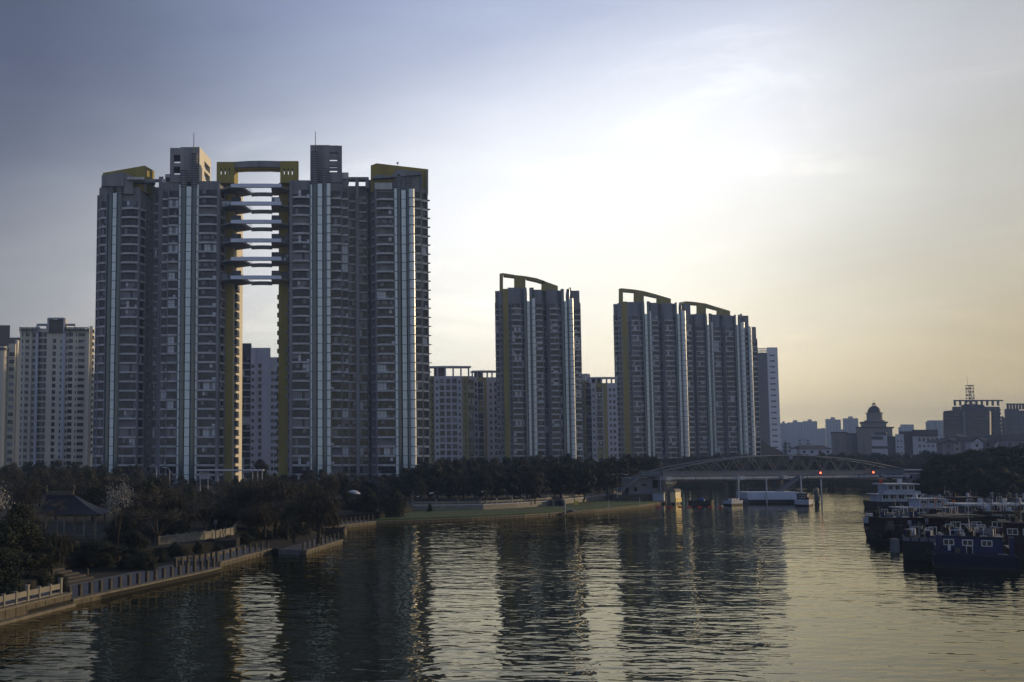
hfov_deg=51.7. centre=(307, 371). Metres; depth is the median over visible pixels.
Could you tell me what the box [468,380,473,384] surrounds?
window
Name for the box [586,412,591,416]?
window
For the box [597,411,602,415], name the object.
window
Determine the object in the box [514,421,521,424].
window
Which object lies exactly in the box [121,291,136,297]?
window
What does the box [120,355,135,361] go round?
window
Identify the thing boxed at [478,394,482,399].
window
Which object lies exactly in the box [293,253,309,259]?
window
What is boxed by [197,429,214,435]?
window
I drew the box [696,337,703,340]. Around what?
window
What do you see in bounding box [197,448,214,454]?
window
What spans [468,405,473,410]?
window
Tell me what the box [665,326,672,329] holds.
window
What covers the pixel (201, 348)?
window
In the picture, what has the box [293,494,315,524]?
tree
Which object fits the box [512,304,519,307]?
window
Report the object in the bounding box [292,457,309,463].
window
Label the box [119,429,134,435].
window
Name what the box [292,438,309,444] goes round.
window
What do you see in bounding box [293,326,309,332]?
window
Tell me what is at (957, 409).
windows
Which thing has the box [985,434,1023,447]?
house
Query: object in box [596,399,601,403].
window
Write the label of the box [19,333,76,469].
windows
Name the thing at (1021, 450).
tree
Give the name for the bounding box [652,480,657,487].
window
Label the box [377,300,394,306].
window
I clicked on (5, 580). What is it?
bush
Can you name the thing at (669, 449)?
window
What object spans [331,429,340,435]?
window
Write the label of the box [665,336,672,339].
window
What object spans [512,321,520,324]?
window
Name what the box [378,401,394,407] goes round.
window
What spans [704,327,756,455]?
windows
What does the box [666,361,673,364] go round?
window
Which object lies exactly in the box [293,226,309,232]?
window
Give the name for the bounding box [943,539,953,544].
window
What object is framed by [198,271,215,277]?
window
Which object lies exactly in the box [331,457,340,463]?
window
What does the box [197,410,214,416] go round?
window
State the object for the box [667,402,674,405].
window
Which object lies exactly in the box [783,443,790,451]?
windows
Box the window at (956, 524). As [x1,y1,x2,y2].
[950,522,960,526]
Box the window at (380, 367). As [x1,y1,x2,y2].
[377,364,394,370]
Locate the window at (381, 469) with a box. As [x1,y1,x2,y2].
[378,466,395,472]
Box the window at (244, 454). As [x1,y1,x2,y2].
[242,452,249,457]
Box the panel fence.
[155,523,236,544]
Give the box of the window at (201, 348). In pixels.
[198,345,215,351]
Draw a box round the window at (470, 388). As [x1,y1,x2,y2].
[468,386,473,391]
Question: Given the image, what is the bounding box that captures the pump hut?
[651,492,665,503]
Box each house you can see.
[790,445,831,455]
[925,439,955,455]
[942,437,960,452]
[944,434,966,452]
[954,436,983,450]
[979,437,994,450]
[982,435,997,447]
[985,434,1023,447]
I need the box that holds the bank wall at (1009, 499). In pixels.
[919,489,1023,501]
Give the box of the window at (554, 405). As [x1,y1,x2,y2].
[552,403,558,407]
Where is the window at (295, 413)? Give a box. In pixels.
[292,410,309,416]
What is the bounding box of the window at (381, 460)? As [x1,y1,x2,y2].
[378,457,395,463]
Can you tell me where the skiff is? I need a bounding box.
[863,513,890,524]
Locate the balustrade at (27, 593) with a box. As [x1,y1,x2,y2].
[0,578,62,606]
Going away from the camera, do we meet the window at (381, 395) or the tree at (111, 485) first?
the tree at (111, 485)
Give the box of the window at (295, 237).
[293,235,309,241]
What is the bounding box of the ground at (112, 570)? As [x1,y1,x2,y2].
[27,458,1019,613]
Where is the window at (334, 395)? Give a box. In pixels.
[331,392,340,398]
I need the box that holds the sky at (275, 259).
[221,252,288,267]
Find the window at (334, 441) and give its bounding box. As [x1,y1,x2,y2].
[331,438,340,444]
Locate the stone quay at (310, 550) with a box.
[278,539,343,554]
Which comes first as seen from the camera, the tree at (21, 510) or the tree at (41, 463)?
the tree at (21, 510)
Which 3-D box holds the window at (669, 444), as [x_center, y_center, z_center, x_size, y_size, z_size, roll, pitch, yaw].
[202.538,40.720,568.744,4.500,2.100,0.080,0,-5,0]
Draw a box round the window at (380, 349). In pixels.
[377,346,394,352]
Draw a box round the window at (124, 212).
[122,210,137,215]
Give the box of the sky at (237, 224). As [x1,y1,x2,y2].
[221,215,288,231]
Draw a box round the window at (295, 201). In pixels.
[293,199,309,204]
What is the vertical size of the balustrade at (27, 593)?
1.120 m
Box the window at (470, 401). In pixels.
[468,399,473,403]
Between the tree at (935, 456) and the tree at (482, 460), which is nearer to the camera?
the tree at (935, 456)
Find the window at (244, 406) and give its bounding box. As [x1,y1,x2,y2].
[242,404,250,409]
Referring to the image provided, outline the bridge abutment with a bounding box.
[904,469,922,490]
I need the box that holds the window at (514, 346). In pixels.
[513,345,520,348]
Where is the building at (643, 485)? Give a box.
[609,471,661,501]
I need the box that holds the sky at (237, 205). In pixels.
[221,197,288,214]
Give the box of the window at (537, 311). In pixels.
[535,309,541,313]
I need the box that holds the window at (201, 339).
[198,336,215,342]
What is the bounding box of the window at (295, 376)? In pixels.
[292,373,309,379]
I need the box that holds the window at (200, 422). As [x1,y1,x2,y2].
[197,419,214,426]
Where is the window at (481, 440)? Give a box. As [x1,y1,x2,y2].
[479,438,483,443]
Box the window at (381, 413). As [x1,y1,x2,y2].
[378,410,395,417]
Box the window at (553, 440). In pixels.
[552,439,559,442]
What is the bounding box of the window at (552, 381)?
[551,380,558,383]
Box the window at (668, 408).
[667,407,674,410]
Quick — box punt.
[688,498,713,504]
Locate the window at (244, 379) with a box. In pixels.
[242,377,250,382]
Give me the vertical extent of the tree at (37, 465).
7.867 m
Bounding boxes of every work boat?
[723,498,742,504]
[794,493,812,505]
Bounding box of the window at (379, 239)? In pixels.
[377,237,393,242]
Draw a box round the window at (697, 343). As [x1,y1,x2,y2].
[696,342,703,345]
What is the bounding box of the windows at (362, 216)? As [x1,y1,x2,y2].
[288,191,427,480]
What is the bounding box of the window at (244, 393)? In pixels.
[242,391,250,395]
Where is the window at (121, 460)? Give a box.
[118,457,133,463]
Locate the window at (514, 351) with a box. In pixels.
[513,350,520,354]
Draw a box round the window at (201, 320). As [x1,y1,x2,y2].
[198,317,215,323]
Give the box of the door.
[966,546,972,553]
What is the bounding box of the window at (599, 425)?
[597,423,602,427]
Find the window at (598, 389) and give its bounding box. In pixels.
[596,387,601,391]
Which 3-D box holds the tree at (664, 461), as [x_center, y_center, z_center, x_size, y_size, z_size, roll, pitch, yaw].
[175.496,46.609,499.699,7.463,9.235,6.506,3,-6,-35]
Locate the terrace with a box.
[0,478,619,595]
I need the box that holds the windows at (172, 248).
[97,191,178,478]
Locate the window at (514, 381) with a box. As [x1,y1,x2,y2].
[513,380,521,383]
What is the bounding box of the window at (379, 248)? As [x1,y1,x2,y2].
[377,246,393,252]
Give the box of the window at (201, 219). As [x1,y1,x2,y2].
[199,217,216,222]
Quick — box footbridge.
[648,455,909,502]
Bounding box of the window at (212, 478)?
[197,476,214,482]
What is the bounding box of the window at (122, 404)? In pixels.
[119,401,134,407]
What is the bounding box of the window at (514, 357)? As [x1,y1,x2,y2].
[513,356,520,359]
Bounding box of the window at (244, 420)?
[242,418,250,422]
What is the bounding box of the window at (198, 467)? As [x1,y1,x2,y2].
[197,466,214,473]
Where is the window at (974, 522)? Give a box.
[971,521,981,527]
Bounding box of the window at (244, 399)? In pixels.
[242,397,250,402]
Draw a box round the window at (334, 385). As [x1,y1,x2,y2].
[331,382,340,389]
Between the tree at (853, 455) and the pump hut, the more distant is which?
the tree at (853, 455)
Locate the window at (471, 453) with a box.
[469,451,474,455]
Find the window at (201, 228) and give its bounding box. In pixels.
[199,226,216,232]
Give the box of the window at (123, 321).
[120,318,135,324]
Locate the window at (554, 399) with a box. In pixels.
[552,397,558,401]
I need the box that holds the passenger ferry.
[863,479,925,508]
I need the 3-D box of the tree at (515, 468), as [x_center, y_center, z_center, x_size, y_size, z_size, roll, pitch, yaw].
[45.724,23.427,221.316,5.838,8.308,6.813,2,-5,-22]
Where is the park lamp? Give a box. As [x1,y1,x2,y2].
[214,520,216,541]
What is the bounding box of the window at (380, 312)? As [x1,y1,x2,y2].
[377,309,394,315]
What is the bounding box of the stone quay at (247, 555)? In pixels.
[184,547,272,566]
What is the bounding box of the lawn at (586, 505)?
[376,499,660,520]
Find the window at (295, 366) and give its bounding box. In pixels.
[292,363,309,370]
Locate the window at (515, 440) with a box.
[514,439,522,442]
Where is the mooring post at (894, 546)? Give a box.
[890,539,899,552]
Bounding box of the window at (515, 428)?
[514,427,521,430]
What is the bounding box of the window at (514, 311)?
[512,309,519,313]
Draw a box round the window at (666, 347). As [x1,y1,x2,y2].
[665,346,672,349]
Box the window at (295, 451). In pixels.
[292,448,309,454]
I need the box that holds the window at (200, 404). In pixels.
[197,401,214,407]
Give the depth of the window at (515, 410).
480.12 m
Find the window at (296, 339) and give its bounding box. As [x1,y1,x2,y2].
[293,336,309,342]
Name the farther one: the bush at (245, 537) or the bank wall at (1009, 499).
the bank wall at (1009, 499)
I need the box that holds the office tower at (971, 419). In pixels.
[943,381,990,437]
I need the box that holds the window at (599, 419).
[597,417,602,421]
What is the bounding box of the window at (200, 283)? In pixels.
[198,281,215,286]
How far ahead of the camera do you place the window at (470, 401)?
510.58 m
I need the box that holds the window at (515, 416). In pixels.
[514,415,521,418]
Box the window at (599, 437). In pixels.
[597,435,602,439]
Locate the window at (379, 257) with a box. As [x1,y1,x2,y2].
[377,255,393,261]
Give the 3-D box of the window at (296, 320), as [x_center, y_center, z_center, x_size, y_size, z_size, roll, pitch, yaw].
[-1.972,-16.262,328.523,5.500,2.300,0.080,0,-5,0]
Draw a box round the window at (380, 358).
[377,355,394,361]
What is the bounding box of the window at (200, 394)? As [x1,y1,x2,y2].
[197,391,214,398]
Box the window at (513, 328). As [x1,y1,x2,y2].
[512,327,520,330]
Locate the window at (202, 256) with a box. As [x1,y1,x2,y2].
[199,253,215,259]
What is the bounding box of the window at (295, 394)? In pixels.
[292,391,309,398]
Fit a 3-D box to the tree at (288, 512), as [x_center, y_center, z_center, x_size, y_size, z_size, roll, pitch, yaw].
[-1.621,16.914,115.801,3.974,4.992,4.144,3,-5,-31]
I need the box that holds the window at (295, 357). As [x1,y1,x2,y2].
[292,354,309,360]
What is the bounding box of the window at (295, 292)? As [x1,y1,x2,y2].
[293,290,309,296]
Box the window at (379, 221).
[377,219,393,224]
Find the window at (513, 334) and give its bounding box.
[512,333,520,336]
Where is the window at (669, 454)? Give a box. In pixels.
[668,453,675,456]
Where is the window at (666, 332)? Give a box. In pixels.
[665,331,672,334]
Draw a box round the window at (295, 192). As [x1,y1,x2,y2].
[293,190,309,195]
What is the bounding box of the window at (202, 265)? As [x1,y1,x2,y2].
[199,262,215,268]
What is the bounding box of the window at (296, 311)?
[293,308,309,314]
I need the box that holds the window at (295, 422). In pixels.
[292,419,309,426]
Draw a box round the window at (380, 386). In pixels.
[377,383,394,389]
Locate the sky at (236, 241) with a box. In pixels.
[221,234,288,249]
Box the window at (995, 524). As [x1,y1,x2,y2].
[991,521,1001,527]
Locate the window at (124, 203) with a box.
[122,201,137,206]
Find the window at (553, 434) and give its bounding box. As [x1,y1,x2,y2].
[552,433,559,436]
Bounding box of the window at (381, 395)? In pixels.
[377,392,394,398]
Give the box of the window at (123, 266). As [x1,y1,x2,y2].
[121,264,136,270]
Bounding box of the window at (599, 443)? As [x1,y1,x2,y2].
[597,441,602,445]
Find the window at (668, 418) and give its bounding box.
[667,417,674,420]
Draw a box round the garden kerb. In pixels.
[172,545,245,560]
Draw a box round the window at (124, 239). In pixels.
[122,237,136,242]
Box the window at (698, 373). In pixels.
[697,372,704,375]
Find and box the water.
[0,481,1023,681]
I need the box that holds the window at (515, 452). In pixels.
[514,451,522,454]
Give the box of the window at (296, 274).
[293,271,309,277]
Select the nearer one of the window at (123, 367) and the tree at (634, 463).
the tree at (634, 463)
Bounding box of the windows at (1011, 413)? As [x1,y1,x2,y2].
[1011,413,1023,433]
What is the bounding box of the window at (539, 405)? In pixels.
[537,403,543,407]
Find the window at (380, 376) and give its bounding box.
[377,373,394,380]
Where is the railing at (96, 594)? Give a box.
[69,565,221,604]
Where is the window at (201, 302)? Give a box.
[198,299,215,305]
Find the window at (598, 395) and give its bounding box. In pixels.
[596,393,601,397]
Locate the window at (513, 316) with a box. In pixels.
[512,315,520,318]
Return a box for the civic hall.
[830,403,893,455]
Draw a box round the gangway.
[777,475,803,491]
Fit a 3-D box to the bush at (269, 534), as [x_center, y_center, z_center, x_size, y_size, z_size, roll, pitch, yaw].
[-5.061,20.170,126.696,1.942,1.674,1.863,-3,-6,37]
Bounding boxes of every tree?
[0,466,16,493]
[0,472,15,494]
[0,474,34,503]
[0,475,13,497]
[0,481,12,511]
[0,516,49,570]
[0,545,25,582]
[2,500,43,548]
[5,471,25,504]
[7,461,24,478]
[9,465,23,494]
[9,525,59,571]
[12,472,42,513]
[18,471,44,506]
[21,462,31,476]
[23,495,66,536]
[30,464,43,471]
[30,467,56,505]
[34,471,74,519]
[38,461,54,469]
[39,530,81,574]
[44,465,57,490]
[50,468,75,494]
[51,459,64,480]
[57,466,75,485]
[63,542,84,555]
[65,539,129,564]
[66,461,80,472]
[67,469,86,496]
[77,466,94,483]
[77,469,99,498]
[78,480,110,520]
[95,464,110,482]
[96,470,115,490]
[98,477,122,496]
[100,475,134,495]
[101,514,140,544]
[102,476,135,560]
[102,487,176,536]
[103,476,141,514]
[110,467,125,491]
[112,503,153,537]
[118,530,150,552]
[120,476,150,504]
[123,465,136,486]
[123,505,191,545]
[127,464,143,477]
[128,470,142,488]
[131,472,146,484]
[131,480,159,521]
[139,493,196,529]
[145,474,159,485]
[147,514,193,537]
[149,477,169,489]
[149,504,191,529]
[152,487,177,525]
[161,476,170,488]
[161,492,215,529]
[167,472,173,486]
[176,475,185,486]
[180,479,191,492]
[183,493,225,530]
[189,478,197,485]
[189,491,221,525]
[195,488,212,496]
[196,501,220,520]
[197,481,209,488]
[201,479,212,485]
[205,511,237,530]
[207,484,223,493]
[210,494,256,523]
[212,481,228,492]
[221,478,263,527]
[225,506,278,535]
[235,478,248,486]
[236,489,272,529]
[239,500,282,537]
[241,479,260,486]
[246,471,256,479]
[249,459,269,485]
[249,476,303,537]
[255,477,268,486]
[258,471,267,481]
[258,491,311,532]
[261,475,278,487]
[266,494,303,539]
[275,499,312,543]
[289,474,299,483]
[290,483,318,533]
[293,488,346,543]
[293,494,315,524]
[296,477,317,487]
[298,472,315,487]
[308,472,317,483]
[316,475,341,497]
[317,469,326,483]
[318,472,339,478]
[328,471,345,483]
[336,476,356,494]
[343,485,352,496]
[352,477,363,489]
[357,474,367,486]
[360,480,368,492]
[374,477,385,494]
[399,467,408,477]
[405,469,425,496]
[408,465,438,498]
[414,477,426,500]
[419,461,430,471]
[424,475,439,499]
[425,465,449,498]
[430,461,451,474]
[437,475,458,500]
[441,464,459,492]
[443,459,451,465]
[451,459,461,486]
[452,468,466,500]
[455,467,472,498]
[459,455,469,467]
[462,458,481,485]
[464,466,480,497]
[465,461,473,495]
[468,472,493,498]
[476,457,488,466]
[480,470,493,499]
[482,462,498,497]
[482,471,508,499]
[488,457,501,490]
[497,462,504,489]
[499,464,513,497]
[502,456,511,465]
[505,472,521,499]
[508,455,519,465]
[508,461,530,497]
[517,464,535,498]
[524,473,543,503]
[527,471,550,500]
[530,457,540,466]
[531,454,544,460]
[531,464,551,497]
[536,458,553,485]
[544,462,577,498]
[544,463,565,498]
[545,455,554,460]
[558,461,583,494]
[564,453,574,490]
[575,466,596,499]
[576,460,596,487]
[576,462,602,492]
[591,460,610,491]
[598,459,622,497]
[603,456,623,491]
[612,458,633,485]
[628,457,641,475]
[634,454,645,470]
[637,454,649,470]
[641,456,661,470]
[661,458,669,469]
[666,458,677,470]
[680,461,695,476]
[681,455,693,463]
[693,456,702,470]
[694,462,704,476]
[699,454,710,470]
[704,460,715,476]
[707,452,723,470]
[719,459,740,470]
[728,452,743,469]
[734,454,748,470]
[734,460,743,470]
[740,453,752,470]
[740,459,750,470]
[747,457,760,469]
[749,461,761,470]
[761,463,772,469]
[782,456,790,469]
[783,459,798,475]
[791,454,805,465]
[795,454,810,465]
[807,461,821,475]
[812,455,825,462]
[815,452,832,461]
[822,460,841,475]
[836,461,848,469]
[845,452,859,469]
[848,459,857,469]
[856,460,873,469]
[858,453,872,468]
[859,459,873,469]
[867,452,876,469]
[871,457,881,475]
[872,453,886,474]
[886,454,898,461]
[890,459,908,478]
[894,452,902,459]
[900,453,913,471]
[902,458,910,472]
[912,454,922,471]
[912,467,939,494]
[918,462,933,476]
[920,450,932,459]
[920,453,945,468]
[921,464,950,489]
[925,458,941,465]
[935,477,962,495]
[937,454,960,465]
[952,452,970,465]
[960,448,996,465]
[964,448,974,454]
[969,467,991,497]
[976,448,993,455]
[987,467,1023,501]
[990,445,1019,459]
[992,456,1016,476]
[999,465,1023,497]
[1007,446,1015,453]
[1009,466,1023,497]
[1014,443,1023,459]
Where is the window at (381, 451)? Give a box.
[378,448,395,454]
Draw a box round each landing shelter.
[670,489,681,503]
[814,488,819,502]
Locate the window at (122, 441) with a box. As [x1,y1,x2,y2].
[119,438,134,444]
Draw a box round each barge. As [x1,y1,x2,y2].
[864,496,924,540]
[886,494,967,529]
[902,521,936,560]
[918,498,1009,536]
[970,493,1023,519]
[997,499,1023,557]
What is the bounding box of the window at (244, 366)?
[242,364,250,368]
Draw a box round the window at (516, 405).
[513,403,521,407]
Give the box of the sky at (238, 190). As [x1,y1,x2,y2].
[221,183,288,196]
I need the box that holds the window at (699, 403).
[698,402,705,405]
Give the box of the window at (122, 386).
[119,383,134,389]
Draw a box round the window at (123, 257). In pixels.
[121,255,136,261]
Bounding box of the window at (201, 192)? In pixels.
[199,190,216,195]
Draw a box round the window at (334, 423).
[331,420,340,426]
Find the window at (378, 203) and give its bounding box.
[376,201,393,207]
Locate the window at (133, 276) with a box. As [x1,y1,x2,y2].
[121,273,136,279]
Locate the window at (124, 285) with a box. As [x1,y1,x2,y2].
[121,282,136,288]
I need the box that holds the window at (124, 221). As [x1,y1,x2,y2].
[122,219,137,224]
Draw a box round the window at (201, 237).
[199,235,216,241]
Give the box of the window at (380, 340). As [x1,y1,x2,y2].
[377,337,394,343]
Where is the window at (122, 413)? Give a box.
[119,410,134,417]
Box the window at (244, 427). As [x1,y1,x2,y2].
[242,425,250,429]
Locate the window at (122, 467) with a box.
[118,466,133,472]
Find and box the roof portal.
[216,161,298,185]
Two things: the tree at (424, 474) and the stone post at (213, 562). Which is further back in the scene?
the tree at (424, 474)
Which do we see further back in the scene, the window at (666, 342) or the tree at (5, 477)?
the window at (666, 342)
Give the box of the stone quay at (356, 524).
[313,521,376,531]
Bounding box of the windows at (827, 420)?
[827,420,839,447]
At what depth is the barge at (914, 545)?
106.23 m
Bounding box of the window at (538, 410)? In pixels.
[537,409,543,413]
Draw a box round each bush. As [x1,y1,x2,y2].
[0,565,23,591]
[1,578,31,597]
[17,570,33,578]
[33,568,54,586]
[52,571,68,591]
[87,552,113,567]
[115,554,137,569]
[129,550,159,568]
[139,555,157,570]
[153,548,169,562]
[167,541,178,554]
[167,544,191,557]
[192,541,203,554]
[203,538,223,549]
[240,532,256,544]
[248,528,262,540]
[260,529,273,539]
[282,526,291,538]
[309,521,326,532]
[337,489,356,509]
[353,487,384,512]
[379,488,408,516]
[427,503,432,510]
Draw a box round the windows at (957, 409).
[957,409,1001,432]
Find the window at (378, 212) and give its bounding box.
[376,210,393,215]
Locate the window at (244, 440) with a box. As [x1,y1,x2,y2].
[242,438,249,443]
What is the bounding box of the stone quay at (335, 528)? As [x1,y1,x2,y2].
[325,526,346,530]
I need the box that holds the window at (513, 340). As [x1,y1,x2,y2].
[512,339,520,342]
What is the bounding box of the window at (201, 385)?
[197,382,215,388]
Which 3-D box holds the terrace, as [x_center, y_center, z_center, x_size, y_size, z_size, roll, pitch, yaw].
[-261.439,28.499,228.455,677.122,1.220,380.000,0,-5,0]
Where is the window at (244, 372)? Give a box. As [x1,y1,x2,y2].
[242,370,250,375]
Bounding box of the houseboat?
[926,519,1019,571]
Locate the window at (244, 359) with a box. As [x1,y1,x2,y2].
[242,357,250,361]
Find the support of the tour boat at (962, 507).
on the water
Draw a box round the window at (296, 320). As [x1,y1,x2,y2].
[293,317,309,323]
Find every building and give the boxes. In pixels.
[609,471,661,501]
[761,439,782,461]
[871,432,895,455]
[895,431,914,455]
[912,430,944,454]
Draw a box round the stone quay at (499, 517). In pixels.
[376,502,661,523]
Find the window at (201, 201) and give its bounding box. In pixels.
[199,199,216,204]
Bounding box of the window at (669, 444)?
[668,443,675,446]
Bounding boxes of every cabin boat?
[889,493,956,512]
[926,486,982,506]
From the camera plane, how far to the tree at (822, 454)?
499.06 m
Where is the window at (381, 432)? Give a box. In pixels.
[378,429,395,435]
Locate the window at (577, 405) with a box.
[575,403,581,407]
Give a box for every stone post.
[67,586,71,597]
[77,584,82,595]
[88,582,92,593]
[98,580,102,591]
[108,578,112,589]
[118,576,122,586]
[127,575,130,585]
[136,573,140,583]
[145,571,148,581]
[153,570,156,579]
[161,568,165,577]
[170,566,173,576]
[177,565,181,574]
[180,557,183,565]
[185,563,188,572]
[192,562,196,571]
[199,561,202,569]
[205,559,208,568]
[211,558,214,566]
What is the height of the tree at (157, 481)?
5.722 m
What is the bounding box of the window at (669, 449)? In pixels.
[668,448,675,451]
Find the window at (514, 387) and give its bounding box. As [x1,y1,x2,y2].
[513,386,521,389]
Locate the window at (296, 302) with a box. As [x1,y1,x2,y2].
[293,299,309,305]
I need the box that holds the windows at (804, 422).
[804,422,816,444]
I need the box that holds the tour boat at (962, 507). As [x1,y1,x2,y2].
[944,491,1023,516]
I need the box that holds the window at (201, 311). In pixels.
[198,308,215,314]
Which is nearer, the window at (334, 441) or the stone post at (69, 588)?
the stone post at (69, 588)
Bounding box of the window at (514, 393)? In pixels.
[513,392,521,395]
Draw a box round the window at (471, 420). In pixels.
[469,418,473,423]
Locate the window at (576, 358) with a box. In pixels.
[574,356,580,360]
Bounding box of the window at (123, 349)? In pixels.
[120,346,135,352]
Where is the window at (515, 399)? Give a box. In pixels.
[513,397,521,401]
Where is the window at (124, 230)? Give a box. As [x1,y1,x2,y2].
[122,228,137,233]
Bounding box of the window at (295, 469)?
[292,466,309,473]
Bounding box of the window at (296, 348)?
[292,345,309,351]
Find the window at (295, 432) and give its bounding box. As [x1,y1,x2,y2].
[292,429,309,435]
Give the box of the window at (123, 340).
[120,337,135,343]
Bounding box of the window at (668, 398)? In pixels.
[667,397,674,400]
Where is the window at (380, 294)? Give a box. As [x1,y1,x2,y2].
[377,291,394,297]
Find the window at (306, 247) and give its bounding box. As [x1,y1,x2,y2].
[293,244,309,250]
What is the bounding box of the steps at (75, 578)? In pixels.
[50,567,99,585]
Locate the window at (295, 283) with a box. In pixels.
[293,281,309,286]
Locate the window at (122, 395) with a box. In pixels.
[119,392,134,398]
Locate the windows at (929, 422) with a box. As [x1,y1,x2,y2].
[927,422,942,435]
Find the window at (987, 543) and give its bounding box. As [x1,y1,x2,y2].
[981,540,992,546]
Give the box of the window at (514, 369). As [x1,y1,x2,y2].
[513,368,520,371]
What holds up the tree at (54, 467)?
on the terrace
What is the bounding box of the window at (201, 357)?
[198,354,215,360]
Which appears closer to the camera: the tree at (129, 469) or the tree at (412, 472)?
the tree at (412, 472)
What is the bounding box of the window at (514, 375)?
[513,374,521,377]
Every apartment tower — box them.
[0,325,19,345]
[0,340,20,469]
[18,318,94,472]
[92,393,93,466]
[93,141,242,483]
[242,343,277,477]
[277,131,431,482]
[429,366,474,464]
[470,370,496,464]
[495,273,583,465]
[582,374,592,459]
[588,377,618,460]
[613,288,695,464]
[683,301,760,469]
[758,347,780,450]
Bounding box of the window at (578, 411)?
[576,409,581,413]
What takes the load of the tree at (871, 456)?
on the ground at (112, 570)
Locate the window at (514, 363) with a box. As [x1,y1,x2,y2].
[513,362,520,365]
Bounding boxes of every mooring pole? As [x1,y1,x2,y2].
[765,477,767,502]
[820,479,822,502]
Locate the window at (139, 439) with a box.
[138,438,141,445]
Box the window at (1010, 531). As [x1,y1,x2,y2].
[1007,528,1017,534]
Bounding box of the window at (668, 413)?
[667,412,674,415]
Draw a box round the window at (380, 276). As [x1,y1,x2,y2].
[377,273,394,279]
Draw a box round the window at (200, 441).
[197,438,214,444]
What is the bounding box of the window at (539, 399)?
[537,397,543,401]
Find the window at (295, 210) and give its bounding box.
[293,208,309,213]
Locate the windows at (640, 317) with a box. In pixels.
[614,316,678,464]
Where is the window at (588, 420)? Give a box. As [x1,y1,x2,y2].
[586,418,591,422]
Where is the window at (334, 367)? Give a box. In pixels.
[331,364,340,370]
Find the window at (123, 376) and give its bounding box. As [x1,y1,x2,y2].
[120,373,135,380]
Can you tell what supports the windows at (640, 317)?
in the apartment tower at (653, 358)
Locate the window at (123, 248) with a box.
[121,246,136,252]
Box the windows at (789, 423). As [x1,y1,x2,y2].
[789,423,801,453]
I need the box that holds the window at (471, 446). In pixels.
[469,444,474,449]
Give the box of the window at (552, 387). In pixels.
[551,386,558,389]
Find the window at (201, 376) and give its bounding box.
[198,373,215,379]
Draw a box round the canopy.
[196,469,263,490]
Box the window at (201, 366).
[198,363,215,370]
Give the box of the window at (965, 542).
[962,539,972,545]
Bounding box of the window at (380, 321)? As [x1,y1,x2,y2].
[377,318,394,324]
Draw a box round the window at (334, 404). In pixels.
[331,401,340,407]
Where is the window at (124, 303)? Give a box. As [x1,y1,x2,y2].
[121,300,136,306]
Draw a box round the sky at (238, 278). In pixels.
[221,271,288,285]
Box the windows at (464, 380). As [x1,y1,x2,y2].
[464,380,465,448]
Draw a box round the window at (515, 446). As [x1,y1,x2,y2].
[514,445,522,448]
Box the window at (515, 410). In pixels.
[514,409,521,413]
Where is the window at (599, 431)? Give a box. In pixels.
[597,429,602,433]
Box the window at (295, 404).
[292,401,309,407]
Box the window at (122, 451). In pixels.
[118,448,134,454]
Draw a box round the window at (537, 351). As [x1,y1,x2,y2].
[536,350,542,354]
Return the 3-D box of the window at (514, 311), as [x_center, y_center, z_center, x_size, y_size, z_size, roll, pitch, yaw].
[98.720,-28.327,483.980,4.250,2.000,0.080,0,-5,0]
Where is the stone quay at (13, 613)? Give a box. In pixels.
[0,592,75,625]
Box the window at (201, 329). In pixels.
[198,326,215,332]
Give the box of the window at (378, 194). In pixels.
[376,192,393,198]
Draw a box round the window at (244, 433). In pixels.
[242,431,249,436]
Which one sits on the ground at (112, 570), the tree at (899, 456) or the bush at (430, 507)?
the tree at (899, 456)
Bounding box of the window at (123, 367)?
[120,364,135,370]
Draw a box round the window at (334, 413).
[331,410,340,416]
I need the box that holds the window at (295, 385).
[292,382,309,388]
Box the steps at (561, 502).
[549,499,564,505]
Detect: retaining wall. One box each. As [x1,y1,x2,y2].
[412,495,551,510]
[562,490,621,503]
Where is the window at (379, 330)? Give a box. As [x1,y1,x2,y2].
[377,328,394,334]
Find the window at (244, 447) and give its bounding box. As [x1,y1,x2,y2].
[242,445,249,450]
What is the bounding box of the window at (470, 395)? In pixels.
[468,393,473,397]
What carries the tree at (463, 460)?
on the terrace
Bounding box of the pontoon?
[736,488,798,502]
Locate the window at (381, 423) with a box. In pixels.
[378,420,395,426]
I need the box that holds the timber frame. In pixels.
[666,481,672,503]
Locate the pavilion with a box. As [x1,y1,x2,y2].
[39,485,109,538]
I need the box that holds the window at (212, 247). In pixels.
[199,244,216,250]
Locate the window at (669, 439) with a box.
[668,438,675,441]
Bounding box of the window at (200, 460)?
[197,457,214,463]
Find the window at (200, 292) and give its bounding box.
[198,290,215,296]
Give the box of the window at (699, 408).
[698,407,705,410]
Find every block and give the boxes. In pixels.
[781,439,790,459]
[794,437,809,454]
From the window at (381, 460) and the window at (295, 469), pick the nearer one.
the window at (295, 469)
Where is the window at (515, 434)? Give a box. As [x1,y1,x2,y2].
[514,433,522,436]
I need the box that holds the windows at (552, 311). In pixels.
[496,304,563,460]
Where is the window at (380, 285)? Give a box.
[377,282,394,288]
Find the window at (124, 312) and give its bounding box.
[120,309,135,315]
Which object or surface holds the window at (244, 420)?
in the apartment tower at (259, 403)
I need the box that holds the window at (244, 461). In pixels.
[242,459,249,463]
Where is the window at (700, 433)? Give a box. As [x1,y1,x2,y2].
[699,432,706,435]
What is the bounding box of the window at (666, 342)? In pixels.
[665,341,672,344]

